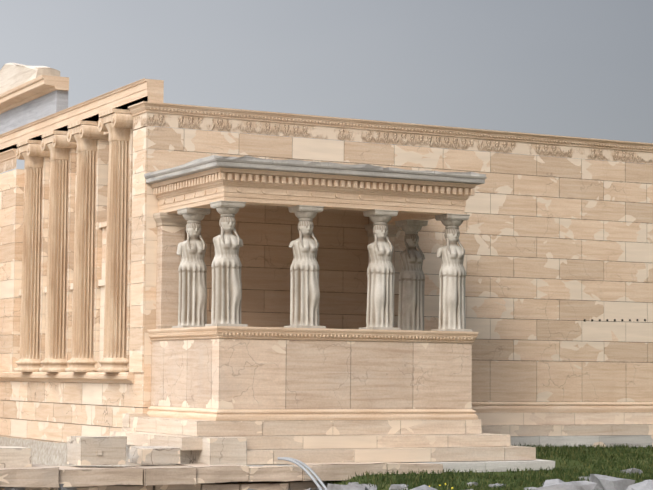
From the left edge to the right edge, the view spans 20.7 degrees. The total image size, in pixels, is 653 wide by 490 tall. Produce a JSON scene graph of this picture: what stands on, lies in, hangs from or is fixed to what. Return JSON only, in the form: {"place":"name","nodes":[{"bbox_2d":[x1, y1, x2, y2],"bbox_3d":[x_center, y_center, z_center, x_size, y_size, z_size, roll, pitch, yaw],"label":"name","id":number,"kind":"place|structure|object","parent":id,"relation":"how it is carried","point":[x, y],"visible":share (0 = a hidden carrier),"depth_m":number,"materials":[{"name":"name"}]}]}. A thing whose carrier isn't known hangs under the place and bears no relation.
{"place":"outdoors","nodes":[
{"label":"outdoors","id":0,"kind":"place"},
{"bbox_2d":[0,63,59,93],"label":"pediment","id":1,"kind":"structure","parent":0,"point":[13,75],"depth_m":45.42,"materials":[{"name":"beige stone"}]},
{"bbox_2d":[110,417,535,464],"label":"porch steps","id":2,"kind":"structure","parent":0,"point":[319,441],"depth_m":35.66,"materials":[{"name":"beige stone"}]},
{"bbox_2d":[0,436,652,489],"bbox_3d":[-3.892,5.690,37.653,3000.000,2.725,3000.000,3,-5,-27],"label":"ground","id":3,"kind":"structure","parent":0,"point":[49,453],"depth_m":41.58,"materials":[{"name":"grey stone"}]},
{"bbox_2d":[0,127,173,442],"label":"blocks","id":4,"kind":"structure","parent":3,"relation":"on","point":[57,412],"depth_m":42.53,"materials":[{"name":"beige stone"}]},
{"bbox_2d":[19,132,108,367],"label":"infill walls","id":5,"kind":"structure","parent":4,"relation":"on","point":[101,281],"depth_m":40.84,"materials":[{"name":"beige stone"}]},
{"bbox_2d":[126,437,246,482],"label":"stone block","id":6,"kind":"structure","parent":3,"relation":"on","point":[221,450],"depth_m":33.94,"materials":[{"name":"beige stone"}]},
{"bbox_2d":[146,326,478,420],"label":"podium molding","id":7,"kind":"structure","parent":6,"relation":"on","point":[298,414],"depth_m":36.02,"materials":[{"name":"beige stone"}]},
{"bbox_2d":[153,212,400,328],"bbox_3d":[-1.018,0.672,39.254,5.850,2.468,0.400,3,-5,-27],"label":"pilaster","id":8,"kind":"object","parent":7,"relation":"on","point":[171,232],"visible":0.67,"depth_m":37.99,"materials":[{"name":"beige stone"}]},
{"bbox_2d":[149,333,472,339],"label":"podium eggs","id":9,"kind":"object","parent":7,"relation":"attached to","point":[268,334],"visible":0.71,"depth_m":36.09,"materials":[{"name":"beige stone"}]},
{"bbox_2d":[151,339,471,408],"bbox_3d":[-0.337,2.724,37.686,5.770,1.780,3.546,3,-5,-27],"label":"podium","id":10,"kind":"object","parent":7,"relation":"on","point":[251,374],"visible":0.9,"depth_m":36.09,"materials":[{"name":"beige stone"}]},
{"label":"podium floor","id":11,"kind":"structure","parent":7,"relation":"on","visible":0},
{"bbox_2d":[172,207,210,327],"bbox_3d":[-2.766,0.489,36.957,0.687,2.470,0.580,3,-5,-27],"label":"caryatid","id":12,"kind":"object","parent":11,"relation":"on","point":[192,270],"visible":1,"depth_m":36.77,"materials":[{"name":"white stone"}]},
{"bbox_2d":[205,200,247,326],"bbox_3d":[-1.955,0.386,35.443,0.687,2.470,0.580,3,-5,-27],"label":"caryatid","id":13,"kind":"object","parent":11,"relation":"on","point":[226,265],"visible":1,"depth_m":35.24,"materials":[{"name":"white stone"}]},
{"bbox_2d":[284,205,325,327],"bbox_3d":[-0.441,0.455,36.219,0.687,2.470,0.580,3,-5,-27],"label":"caryatid","id":14,"kind":"object","parent":11,"relation":"on","point":[304,293],"visible":1,"depth_m":36.03,"materials":[{"name":"white stone"}]},
{"bbox_2d":[145,158,486,224],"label":"porch entablature","id":15,"kind":"structure","parent":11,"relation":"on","point":[406,195],"depth_m":36.41,"materials":[{"name":"beige stone"}]},
{"bbox_2d":[144,155,485,176],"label":"porch roof","id":16,"kind":"structure","parent":15,"relation":"on","point":[363,166],"depth_m":36.09,"materials":[{"name":"grey stone"}]},
{"bbox_2d":[359,209,400,329],"bbox_3d":[1.110,0.526,37.013,0.660,2.470,0.580,3,-5,-27],"label":"caryatid","id":17,"kind":"object","parent":11,"relation":"on","point":[380,292],"visible":1,"depth_m":36.83,"materials":[{"name":"white stone"}]},
{"bbox_2d":[395,219,427,330],"bbox_3d":[1.874,0.703,39.333,0.687,2.470,0.580,3,-5,-27],"label":"caryatid","id":18,"kind":"object","parent":11,"relation":"on","point":[411,279],"visible":0.96,"depth_m":39.15,"materials":[{"name":"white stone"}]},
{"bbox_2d":[431,213,471,331],"bbox_3d":[2.636,0.597,37.795,0.687,2.470,0.580,3,-5,-27],"label":"caryatid","id":19,"kind":"object","parent":11,"relation":"on","point":[452,277],"visible":1,"depth_m":37.62,"materials":[{"name":"white stone"}]},
{"bbox_2d":[0,462,442,489],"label":"stone ledge","id":20,"kind":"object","parent":3,"relation":"on","point":[195,476],"depth_m":33.01,"materials":[{"name":"beige stone"}]},
{"bbox_2d":[0,436,180,467],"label":"loose blocks","id":21,"kind":"object","parent":20,"relation":"on","point":[94,450],"depth_m":32.62,"materials":[{"name":"grey stone"}]},
{"bbox_2d":[277,457,326,489],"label":"conduits","id":22,"kind":"object","parent":3,"relation":"on","point":[298,463],"visible":1,"depth_m":33.41,"materials":[{"name":"grey plastic"}]},
{"bbox_2d":[1,468,652,489],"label":"rocks","id":23,"kind":"object","parent":3,"relation":"on","point":[601,482],"visible":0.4,"depth_m":31.29,"materials":[{"name":"grey stone"}]},
{"bbox_2d":[126,435,652,449],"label":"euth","id":24,"kind":"object","parent":3,"relation":"on","point":[629,440],"visible":0.06,"depth_m":42.33,"materials":[{"name":"grey stone"}]},
{"bbox_2d":[122,412,652,435],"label":"steps","id":25,"kind":"structure","parent":24,"relation":"on","point":[561,424],"depth_m":42.36,"materials":[{"name":"beige stone"}]},
{"bbox_2d":[128,101,652,412],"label":"trim","id":26,"kind":"structure","parent":25,"relation":"on","point":[142,113],"depth_m":41.39,"materials":[{"name":"beige stone"}]},
{"bbox_2d":[149,107,651,149],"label":"eggs","id":27,"kind":"object","parent":26,"relation":"on","point":[286,119],"visible":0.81,"depth_m":40.97,"materials":[{"name":"beige stone"}]},
{"bbox_2d":[247,459,554,471],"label":"stone slab","id":28,"kind":"structure","parent":3,"relation":"on","point":[500,466],"depth_m":36.31,"materials":[{"name":"grey stone"}]},
{"bbox_2d":[0,0,652,173],"label":"sky","id":29,"kind":"structure","parent":0,"point":[572,68],"materials":[{"name":"grey"}]},
{"bbox_2d":[133,126,652,424],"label":"wall","id":30,"kind":"structure","parent":0,"point":[616,369],"depth_m":42.19,"materials":[{"name":"beige stone"}]},
{"bbox_2d":[0,75,163,383],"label":"trim","id":31,"kind":"structure","parent":30,"relation":"attached to","point":[125,97],"depth_m":43.28,"materials":[{"name":"beige stone"}]},
{"bbox_2d":[0,90,67,133],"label":"frieze","id":32,"kind":"object","parent":31,"relation":"attached to","point":[53,102],"visible":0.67,"depth_m":45.31,"materials":[{"name":"grey stone"}]},
{"bbox_2d":[14,109,145,372],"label":"columns","id":33,"kind":"structure","parent":31,"relation":"on","point":[81,136],"depth_m":41.17,"materials":[{"name":"beige stone"}]},
{"bbox_2d":[584,319,645,321],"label":"holes","id":34,"kind":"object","parent":30,"relation":"attached to","point":[614,320],"depth_m":43.45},
{"bbox_2d":[325,443,652,489],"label":"grass","id":35,"kind":"structure","parent":0,"point":[521,481],"depth_m":35.08,"materials":[{"name":"green plant"}]}
]}

